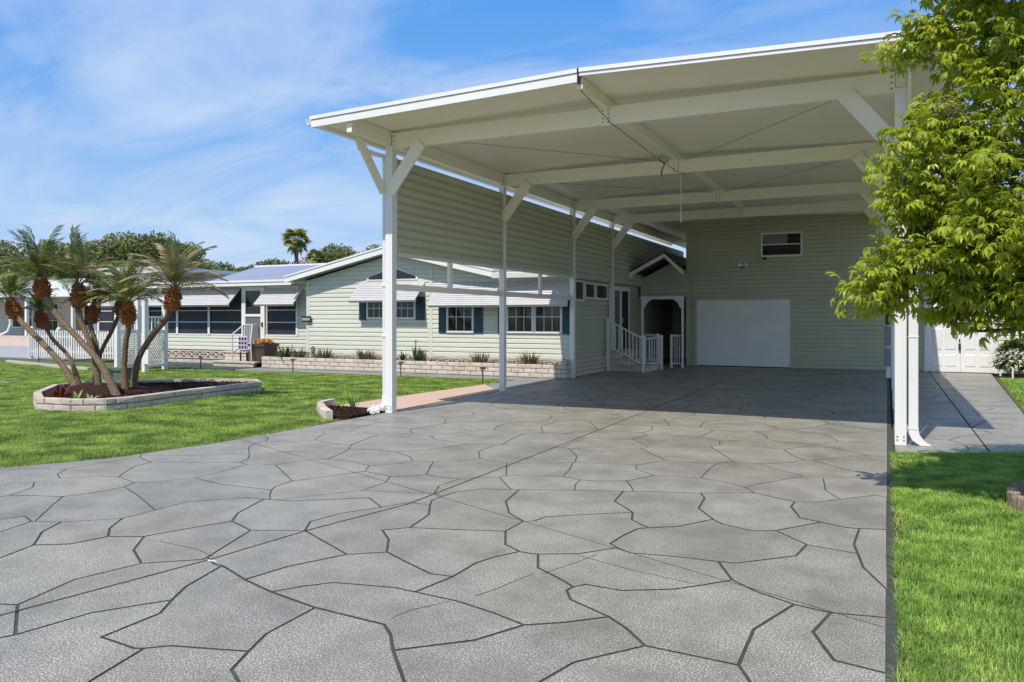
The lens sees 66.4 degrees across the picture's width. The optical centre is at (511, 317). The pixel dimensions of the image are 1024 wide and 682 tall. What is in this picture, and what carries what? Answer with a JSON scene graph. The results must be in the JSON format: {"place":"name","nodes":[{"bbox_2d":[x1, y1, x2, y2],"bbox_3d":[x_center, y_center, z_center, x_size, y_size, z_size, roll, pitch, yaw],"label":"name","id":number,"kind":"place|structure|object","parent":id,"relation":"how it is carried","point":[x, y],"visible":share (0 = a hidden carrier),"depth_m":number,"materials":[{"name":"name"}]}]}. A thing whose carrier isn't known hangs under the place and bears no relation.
{"place":"outdoors","nodes":[
{"label":"outdoors","id":0,"kind":"place"},
{"bbox_2d":[0,346,91,360],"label":"street","id":1,"kind":"structure","parent":0,"point":[12,352],"depth_m":32.23,"materials":[{"name":"grey asphalt"}]},
{"bbox_2d":[82,266,237,330],"bbox_3d":[-16.961,-0.420,39.140,7.004,3.840,6.100,0,0,26],"label":"white canopy","id":2,"kind":"object","parent":1,"relation":"on","point":[222,273],"visible":0.07,"depth_m":37.42,"materials":[{"name":"metal"}]},
{"bbox_2d":[0,277,216,346],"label":"neighbour house","id":3,"kind":"structure","parent":0,"point":[13,333],"depth_m":43.29,"materials":[{"name":"white"}]},
{"bbox_2d":[12,306,33,327],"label":"window","id":4,"kind":"structure","parent":3,"relation":"in","point":[15,324],"depth_m":45.52,"materials":[{"name":"white paint"}]},
{"bbox_2d":[46,303,57,335],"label":"window","id":5,"kind":"structure","parent":3,"relation":"in","point":[54,322],"depth_m":44.54,"materials":[{"name":"white paint"}]},
{"bbox_2d":[83,305,96,326],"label":"window","id":6,"kind":"structure","parent":3,"relation":"in","point":[84,308],"depth_m":43.33,"materials":[{"name":"white paint"}]},
{"bbox_2d":[110,361,261,370],"bbox_3d":[-10.305,1.519,24.466,5.850,0.062,2.600,0,0,26],"label":"deck pad","id":7,"kind":"object","parent":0,"point":[183,365],"visible":0.57,"depth_m":23.91,"materials":[{"name":"green paint"}]},
{"bbox_2d":[84,263,324,364],"bbox_3d":[-9.502,-0.268,28.046,10.000,3.535,5.650,0,0,26],"label":"screened room","id":8,"kind":"object","parent":7,"relation":"on","point":[206,323],"visible":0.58,"depth_m":25.38,"materials":[{"name":"white plastic"}]},
{"bbox_2d":[241,286,264,342],"bbox_3d":[-8.232,0.000,24.867,0.960,2.000,0.095,0,0,26],"label":"door","id":9,"kind":"structure","parent":8,"relation":"in","point":[250,314],"depth_m":24.89,"materials":[{"name":"white paint"}]},
{"bbox_2d":[248,338,278,362],"bbox_3d":[-7.609,0.984,24.004,0.657,0.759,0.647,0,0,26],"label":"flower box","id":10,"kind":"object","parent":7,"relation":"on","point":[263,347],"visible":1,"depth_m":23.79,"materials":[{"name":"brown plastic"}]},
{"bbox_2d":[212,324,259,366],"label":"front steps","id":11,"kind":"structure","parent":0,"point":[232,357],"depth_m":24.09,"materials":[{"name":"beige concrete"}]},
{"bbox_2d":[238,336,249,360],"bbox_3d":[-8.092,0.935,23.877,0.350,0.770,0.347,0,0,26],"label":"porch chair","id":12,"kind":"object","parent":11,"relation":"on","point":[242,343],"visible":1,"depth_m":23.72,"materials":[{"name":"white metal"}]},
{"bbox_2d":[0,362,512,467],"bbox_3d":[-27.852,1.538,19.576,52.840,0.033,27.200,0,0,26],"label":"lawn","id":13,"kind":"structure","parent":0,"point":[108,427],"depth_m":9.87,"materials":[{"name":"plant"}]},
{"bbox_2d":[5,360,90,369],"bbox_3d":[-14.605,1.490,24.461,6.516,0.120,0.116,0,0,39],"label":"fence edging","id":14,"kind":"object","parent":13,"relation":"on","point":[43,364],"visible":0.64,"depth_m":24.48,"materials":[{"name":"beige concrete"}]},
{"bbox_2d":[108,367,139,379],"bbox_3d":[-8.462,1.300,17.038,0.460,0.440,0.460,0,0,26],"label":"flower pot","id":15,"kind":"object","parent":13,"relation":"on","point":[115,372],"visible":0.29,"depth_m":16.87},
{"bbox_2d":[114,294,167,371],"bbox_3d":[-10.701,0.425,22.588,1.508,2.190,2.062,0,0,2],"label":"garden arbor","id":16,"kind":"object","parent":13,"relation":"on","point":[162,341],"visible":0.62,"depth_m":22.55,"materials":[{"name":"white paint"}]},
{"bbox_2d":[143,350,148,363],"bbox_3d":[-10.129,1.080,21.653,0.200,0.400,0.020,0,0,26],"label":"notice card","id":17,"kind":"object","parent":16,"relation":"attached to","point":[146,357],"visible":0.79,"depth_m":21.63,"materials":[{"name":"white paper"}]},
{"bbox_2d":[33,378,261,411],"bbox_3d":[-7.288,1.375,15.114,3.577,0.310,4.545,0,0,26],"label":"palm bed","id":18,"kind":"object","parent":13,"relation":"on","point":[145,393],"visible":0.87,"depth_m":14.09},
{"bbox_2d":[0,264,78,385],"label":"date palm","id":19,"kind":"object","parent":18,"relation":"on","point":[12,307],"visible":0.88,"depth_m":15.38,"materials":[{"name":"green plant"}]},
{"bbox_2d":[21,291,81,383],"bbox_3d":[-9.403,0.445,15.804,1.684,1.963,0.822,0,0,42],"label":"date palm","id":20,"kind":"object","parent":18,"relation":"on","point":[41,319],"visible":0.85,"depth_m":15.96,"materials":[{"name":"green plant"}]},
{"bbox_2d":[0,224,120,395],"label":"date palm","id":21,"kind":"object","parent":18,"relation":"on","point":[42,288],"visible":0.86,"depth_m":14.43,"materials":[{"name":"green plant"}]},
{"bbox_2d":[53,383,70,395],"bbox_3d":[-7.893,1.258,13.675,0.227,0.243,0.265,0,0,2],"label":"croton","id":22,"kind":"object","parent":18,"relation":"on","point":[62,390],"visible":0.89,"depth_m":13.67,"materials":[{"name":"red plant"}]},
{"bbox_2d":[12,224,129,384],"bbox_3d":[-8.139,-0.186,14.636,1.794,3.202,2.007,0,0,26],"label":"date palm","id":23,"kind":"object","parent":18,"relation":"on","point":[77,302],"visible":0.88,"depth_m":14.60,"materials":[{"name":"green plant"}]},
{"bbox_2d":[73,391,81,397],"bbox_3d":[-7.334,1.298,13.280,0.198,0.165,0.201,0,0,-26],"label":"hosta","id":24,"kind":"object","parent":18,"relation":"on","point":[75,395],"visible":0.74,"depth_m":13.26,"materials":[{"name":"green plant"}]},
{"bbox_2d":[62,273,116,372],"bbox_3d":[-7.934,0.299,14.982,1.053,2.356,1.034,0,0,40],"label":"date palm","id":25,"kind":"object","parent":18,"relation":"on","point":[93,311],"visible":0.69,"depth_m":14.85,"materials":[{"name":"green plant"}]},
{"bbox_2d":[82,255,161,382],"bbox_3d":[-7.494,0.078,15.094,1.410,2.673,1.475,0,0,-17],"label":"date palm","id":26,"kind":"object","parent":18,"relation":"on","point":[117,306],"visible":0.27,"depth_m":15.16,"materials":[{"name":"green plant"}]},
{"bbox_2d":[76,252,168,389],"bbox_3d":[-7.006,0.120,14.343,1.705,2.675,1.577,0,0,-40],"label":"date palm","id":27,"kind":"object","parent":18,"relation":"on","point":[128,314],"visible":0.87,"depth_m":14.30,"materials":[{"name":"green plant"}]},
{"bbox_2d":[114,230,230,387],"bbox_3d":[-6.188,-0.075,14.113,1.990,3.083,1.859,0,0,-2],"label":"date palm","id":28,"kind":"object","parent":18,"relation":"on","point":[173,270],"visible":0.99,"depth_m":14.18,"materials":[{"name":"green plant"}]},
{"bbox_2d":[316,399,382,419],"bbox_3d":[-2.606,1.451,12.521,0.988,0.172,1.677,0,0,-20],"label":"corner bed","id":29,"kind":"object","parent":13,"relation":"on","point":[328,409],"visible":0.92,"depth_m":12.10,"materials":[{"name":"brown soil"}]},
{"bbox_2d":[348,395,361,408],"bbox_3d":[-2.554,1.333,12.594,0.243,0.275,0.298,0,0,26],"label":"daylily sprout","id":30,"kind":"object","parent":29,"relation":"on","point":[352,403],"visible":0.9,"depth_m":12.56,"materials":[{"name":"green plant"}]},
{"bbox_2d":[367,405,381,414],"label":"splash stones","id":31,"kind":"object","parent":13,"relation":"on","point":[374,410],"visible":0.98,"depth_m":12.20,"materials":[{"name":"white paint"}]},
{"bbox_2d":[479,367,485,382],"bbox_3d":[-0.673,1.331,18.037,0.170,0.398,0.162,0,0,26],"label":"path light","id":32,"kind":"object","parent":13,"relation":"on","point":[482,369],"visible":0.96,"depth_m":18.01,"materials":[{"name":"brown metal"}]},
{"bbox_2d":[235,368,562,390],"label":"front walk","id":33,"kind":"structure","parent":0,"point":[516,382],"depth_m":20.39,"materials":[{"name":"concrete"}]},
{"bbox_2d":[337,384,496,412],"bbox_3d":[-1.458,1.526,15.102,1.305,0.063,5.270,0,0,26],"label":"pink strip","id":34,"kind":"object","parent":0,"point":[413,400],"visible":0.48,"depth_m":14.67,"materials":[{"name":"concrete"}]},
{"bbox_2d":[0,365,900,681],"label":"driveway","id":35,"kind":"structure","parent":0,"point":[676,523],"depth_m":5.17,"materials":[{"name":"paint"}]},
{"bbox_2d":[262,355,606,378],"bbox_3d":[-2.382,1.277,22.866,9.834,0.445,3.324,0,0,26],"label":"brick planter","id":36,"kind":"object","parent":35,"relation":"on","point":[590,365],"visible":0.91,"depth_m":20.94,"materials":[{"name":"beige brick"}]},
{"bbox_2d":[275,343,295,356],"bbox_3d":[-6.788,0.944,23.441,0.957,0.492,0.805,0,0,-35],"label":"planter bush","id":37,"kind":"object","parent":36,"relation":"on","point":[284,352],"visible":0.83,"depth_m":23.31,"materials":[{"name":"green plant"}]},
{"bbox_2d":[290,347,306,357],"bbox_3d":[-6.378,1.008,23.196,0.775,0.364,0.797,0,0,-5],"label":"bromeliad","id":38,"kind":"object","parent":36,"relation":"on","point":[298,354],"visible":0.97,"depth_m":23.14,"materials":[{"name":"green plant"}]},
{"bbox_2d":[311,346,314,357],"bbox_3d":[-5.848,1.010,22.993,0.143,0.350,0.040,0,0,26],"label":"cactus","id":39,"kind":"object","parent":36,"relation":"on","point":[312,350],"visible":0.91,"depth_m":22.98,"materials":[{"name":"green plant"}]},
{"bbox_2d":[313,347,332,357],"bbox_3d":[-5.530,1.004,22.753,0.709,0.373,0.704,0,0,-10],"label":"bromeliad","id":40,"kind":"object","parent":36,"relation":"on","point":[327,354],"visible":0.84,"depth_m":22.72,"materials":[{"name":"green plant"}]},
{"bbox_2d":[356,348,374,359],"bbox_3d":[-4.145,0.997,22.196,0.697,0.385,0.801,0,0,-10],"label":"bromeliad","id":41,"kind":"object","parent":36,"relation":"on","point":[362,355],"visible":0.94,"depth_m":22.09,"materials":[{"name":"green plant"}]},
{"bbox_2d":[399,350,407,360],"bbox_3d":[-2.994,1.033,21.678,0.217,0.313,0.333,0,0,1],"label":"canna sprout","id":42,"kind":"object","parent":36,"relation":"on","point":[402,357],"visible":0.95,"depth_m":21.61,"materials":[{"name":"green plant"}]},
{"bbox_2d":[409,340,425,360],"bbox_3d":[-2.528,0.882,21.413,0.549,0.616,0.616,0,0,-38],"label":"canna plant","id":43,"kind":"object","parent":36,"relation":"on","point":[417,355],"visible":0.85,"depth_m":21.34,"materials":[{"name":"green plant"}]},
{"bbox_2d":[468,351,489,362],"bbox_3d":[-0.850,1.020,20.598,0.669,0.340,0.680,0,0,7],"label":"bromeliad","id":44,"kind":"object","parent":36,"relation":"on","point":[477,359],"visible":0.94,"depth_m":20.47,"materials":[{"name":"green plant"}]},
{"bbox_2d":[515,350,541,363],"bbox_3d":[0.396,0.998,19.944,0.754,0.385,0.728,0,0,-18],"label":"bromeliad","id":45,"kind":"object","parent":36,"relation":"on","point":[525,360],"visible":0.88,"depth_m":19.84,"materials":[{"name":"green plant"}]},
{"bbox_2d":[604,318,662,371],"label":"entry steps","id":46,"kind":"structure","parent":35,"relation":"on","point":[625,360],"depth_m":21.90,"materials":[{"name":"white paint"}]},
{"bbox_2d":[306,24,975,445],"bbox_3d":[5.535,-0.810,19.649,8.740,4.671,21.780,0,0,26],"label":"carport","id":47,"kind":"object","parent":35,"relation":"on","point":[774,130],"visible":0.86,"depth_m":13.04,"materials":[{"name":"white metal"}]},
{"bbox_2d":[580,90,685,174],"bbox_3d":[2.114,-2.680,12.081,0.207,0.430,4.986,0,0,28],"label":"hanging cable","id":48,"kind":"object","parent":47,"relation":"hanging from","point":[626,134],"visible":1,"depth_m":11.04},
{"bbox_2d":[680,174,681,221],"bbox_3d":[3.536,-2.500,16.383,0.040,1.000,0.035,0,0,26],"label":"pull cord","id":49,"kind":"object","parent":47,"relation":"hanging from","point":[680,199],"visible":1,"depth_m":16.38,"materials":[{"name":"white paint"}]},
{"bbox_2d":[884,313,890,377],"bbox_3d":[7.817,0.500,16.303,0.130,1.500,0.200,0,0,26],"label":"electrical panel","id":50,"kind":"object","parent":47,"relation":"attached to","point":[887,344],"visible":0.8,"depth_m":16.23,"materials":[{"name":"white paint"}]},
{"bbox_2d":[629,251,689,367],"bbox_3d":[5.544,-0.240,26.150,1.770,3.480,6.050,0,0,26],"label":"porch","id":51,"kind":"object","parent":35,"relation":"on","point":[666,274],"visible":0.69,"depth_m":24.46,"materials":[{"name":"green plastic"}]},
{"bbox_2d":[686,214,1023,373],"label":"garage","id":52,"kind":"structure","parent":35,"relation":"on","point":[774,309],"depth_m":23.21,"materials":[{"name":"green plastic"}]},
{"bbox_2d":[736,263,747,267],"bbox_3d":[6.974,-1.575,23.713,0.252,0.150,0.253,0,0,-18],"label":"floodlight","id":53,"kind":"object","parent":52,"relation":"attached to","point":[742,265],"visible":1,"depth_m":23.73,"materials":[{"name":"white paint"}]},
{"bbox_2d":[761,231,802,256],"bbox_3d":[8.040,-2.190,23.344,1.180,0.740,0.049,0,0,26],"label":"window","id":54,"kind":"structure","parent":52,"relation":"in","point":[773,244],"depth_m":23.33,"materials":[{"name":"white paint"}]},
{"bbox_2d":[924,294,997,372],"bbox_3d":[12.213,0.425,21.314,1.740,2.150,0.099,0,0,26],"label":"double door","id":55,"kind":"structure","parent":52,"relation":"in","point":[942,353],"depth_m":21.36,"materials":[{"name":"white paint"}]},
{"bbox_2d":[0,344,992,677],"bbox_3d":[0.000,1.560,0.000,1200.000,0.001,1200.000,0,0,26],"label":"ground","id":56,"kind":"structure","parent":0,"point":[88,362],"depth_m":27.31,"materials":[{"name":"soil"}]},
{"bbox_2d":[0,240,27,271],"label":"broadleaf tree","id":57,"kind":"object","parent":56,"relation":"on","point":[10,245],"visible":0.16,"depth_m":71.50,"materials":[{"name":"green plant"}]},
{"bbox_2d":[0,245,59,279],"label":"broadleaf tree","id":58,"kind":"object","parent":56,"relation":"on","point":[22,271],"visible":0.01,"depth_m":67.83,"materials":[{"name":"green plant"}]},
{"bbox_2d":[25,239,112,277],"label":"broadleaf tree","id":59,"kind":"object","parent":56,"relation":"on","point":[86,242],"visible":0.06,"depth_m":69.52,"materials":[{"name":"green plant"}]},
{"bbox_2d":[28,306,113,359],"bbox_3d":[-15.661,0.500,27.919,5.174,2.040,0.179,0,0,28],"label":"picket fence","id":60,"kind":"object","parent":56,"relation":"on","point":[57,350],"visible":0.62,"depth_m":27.94,"materials":[{"name":"white paint"}]},
{"bbox_2d":[49,240,145,278],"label":"broadleaf tree","id":61,"kind":"object","parent":56,"relation":"on","point":[90,254],"visible":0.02,"depth_m":67.54,"materials":[{"name":"green plant"}]},
{"bbox_2d":[95,230,206,267],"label":"broadleaf tree","id":62,"kind":"object","parent":56,"relation":"on","point":[135,244],"visible":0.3,"depth_m":67.31,"materials":[{"name":"green plant"}]},
{"bbox_2d":[187,257,236,270],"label":"broadleaf tree","id":63,"kind":"object","parent":56,"relation":"on","point":[225,266],"visible":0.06,"depth_m":70.22,"materials":[{"name":"green plant"}]},
{"bbox_2d":[201,265,243,278],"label":"broadleaf tree","id":64,"kind":"object","parent":56,"relation":"on","point":[207,267],"visible":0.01,"depth_m":69.15,"materials":[{"name":"green plant"}]},
{"bbox_2d":[237,258,290,270],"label":"broadleaf tree","id":65,"kind":"object","parent":56,"relation":"on","point":[271,262],"visible":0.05,"depth_m":69.10,"materials":[{"name":"green plant"}]},
{"bbox_2d":[281,228,312,263],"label":"fan palm","id":66,"kind":"object","parent":56,"relation":"on","point":[294,246],"visible":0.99,"depth_m":69.48,"materials":[{"name":"green plant"}]},
{"bbox_2d":[305,248,323,263],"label":"fan palm","id":67,"kind":"object","parent":56,"relation":"on","point":[315,259],"visible":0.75,"depth_m":69.10,"materials":[{"name":"green plant"}]},
{"bbox_2d":[291,245,345,263],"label":"broadleaf tree","id":68,"kind":"object","parent":56,"relation":"on","point":[333,250],"visible":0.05,"depth_m":70.20,"materials":[{"name":"green plant"}]},
{"bbox_2d":[316,243,356,262],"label":"broadleaf tree","id":69,"kind":"object","parent":56,"relation":"on","point":[347,250],"visible":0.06,"depth_m":71.44,"materials":[{"name":"green plant"}]},
{"bbox_2d":[334,244,380,259],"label":"broadleaf tree","id":70,"kind":"object","parent":56,"relation":"on","point":[373,247],"depth_m":72.64,"materials":[{"name":"green plant"}]},
{"bbox_2d":[284,247,672,363],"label":"house","id":71,"kind":"structure","parent":56,"relation":"on","point":[344,303],"depth_m":21.67,"materials":[{"name":"green plastic"}]},
{"bbox_2d":[302,316,310,321],"bbox_3d":[-6.159,0.040,23.433,0.340,0.180,0.036,0,0,26],"label":"house number sign","id":72,"kind":"object","parent":71,"relation":"attached to","point":[306,318],"visible":1,"depth_m":23.41,"materials":[{"name":"white metal"}]},
{"bbox_2d":[366,302,381,318],"bbox_3d":[-3.873,-0.270,22.394,0.680,0.620,0.067,0,0,26],"label":"window","id":73,"kind":"structure","parent":71,"relation":"in","point":[373,310],"depth_m":22.43,"materials":[{"name":"glass"}]},
{"bbox_2d":[367,271,381,280],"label":"window","id":74,"kind":"structure","parent":71,"relation":"in","point":[378,276],"depth_m":22.38,"materials":[{"name":"glass"}]},
{"bbox_2d":[397,302,415,318],"bbox_3d":[-3.016,-0.270,21.983,0.740,0.620,0.067,0,0,26],"label":"window","id":75,"kind":"structure","parent":71,"relation":"in","point":[405,310],"depth_m":21.96,"materials":[{"name":"white glass"}]},
{"bbox_2d":[397,268,417,279],"bbox_3d":[-2.967,-1.259,21.971,0.768,0.392,0.049,0,0,26],"label":"window","id":76,"kind":"structure","parent":71,"relation":"in","point":[401,274],"depth_m":21.97,"materials":[{"name":"glass"}]},
{"bbox_2d":[446,307,473,332],"bbox_3d":[-1.403,-0.025,21.209,0.840,0.850,0.067,0,0,26],"label":"window","id":77,"kind":"structure","parent":71,"relation":"in","point":[458,319],"depth_m":21.20,"materials":[{"name":"glass"}]},
{"bbox_2d":[506,307,533,332],"bbox_3d":[0.211,-0.025,20.434,0.780,0.850,0.067,0,0,26],"label":"window","id":78,"kind":"structure","parent":71,"relation":"in","point":[518,319],"depth_m":20.43,"materials":[{"name":"glass"}]},
{"bbox_2d":[534,307,562,333],"bbox_3d":[0.928,-0.025,20.090,0.790,0.850,0.067,0,0,26],"label":"window","id":79,"kind":"structure","parent":71,"relation":"in","point":[546,319],"depth_m":20.08,"materials":[{"name":"grey glass"}]},
{"bbox_2d":[575,280,584,300],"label":"window","id":80,"kind":"structure","parent":71,"relation":"in","point":[579,284],"depth_m":20.22,"materials":[{"name":"white glass"}]},
{"bbox_2d":[584,282,595,298],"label":"window","id":81,"kind":"structure","parent":71,"relation":"in","point":[589,288],"depth_m":20.90,"materials":[{"name":"white paint"}]},
{"bbox_2d":[595,283,607,299],"bbox_3d":[2.500,-0.720,21.783,0.050,0.440,1.000,0,0,26],"label":"window","id":82,"kind":"structure","parent":71,"relation":"in","point":[601,290],"depth_m":21.77,"materials":[{"name":"glass"}]},
{"bbox_2d":[0,0,1023,270],"label":"sky","id":83,"kind":"structure","parent":0,"point":[185,118],"materials":[{"name":"blue"}]},
{"bbox_2d":[887,458,914,680],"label":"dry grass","id":84,"kind":"structure","parent":0,"point":[899,520],"depth_m":5.17,"materials":[{"name":"green plant"}]},
{"bbox_2d":[883,375,1023,681],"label":"lawn","id":85,"kind":"structure","parent":0,"point":[1014,399],"depth_m":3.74,"materials":[{"name":"plant"}]},
{"bbox_2d":[823,0,1023,349],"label":"trumpet tree","id":86,"kind":"object","parent":85,"relation":"on","point":[969,220],"visible":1,"depth_m":5.87,"materials":[{"name":"green plant"}]},
{"bbox_2d":[993,373,1023,377],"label":"mulch strip","id":87,"kind":"object","parent":85,"relation":"on","point":[1006,375],"visible":0.62,"depth_m":20.20,"materials":[{"name":"brown soil"}]},
{"bbox_2d":[999,367,1013,378],"bbox_3d":[12.484,1.380,19.753,0.045,0.280,0.493,0,0,-3],"label":"garden marker","id":88,"kind":"object","parent":87,"relation":"on","point":[1012,373],"visible":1,"depth_m":19.52,"materials":[{"name":"white plastic"}]},
{"bbox_2d":[990,336,1023,375],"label":"shrub","id":89,"kind":"object","parent":87,"relation":"on","point":[1012,345],"visible":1,"depth_m":20.00,"materials":[{"name":"green plant"}]},
{"bbox_2d":[1006,480,1023,514],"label":"tree ring","id":90,"kind":"object","parent":85,"relation":"on","point":[1015,496],"visible":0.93,"depth_m":6.23,"materials":[{"name":"beige stone"}]},
{"bbox_2d":[891,372,1023,453],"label":"side walkway","id":91,"kind":"structure","parent":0,"point":[962,412],"depth_m":12.01,"materials":[{"name":"paint"}]}
]}

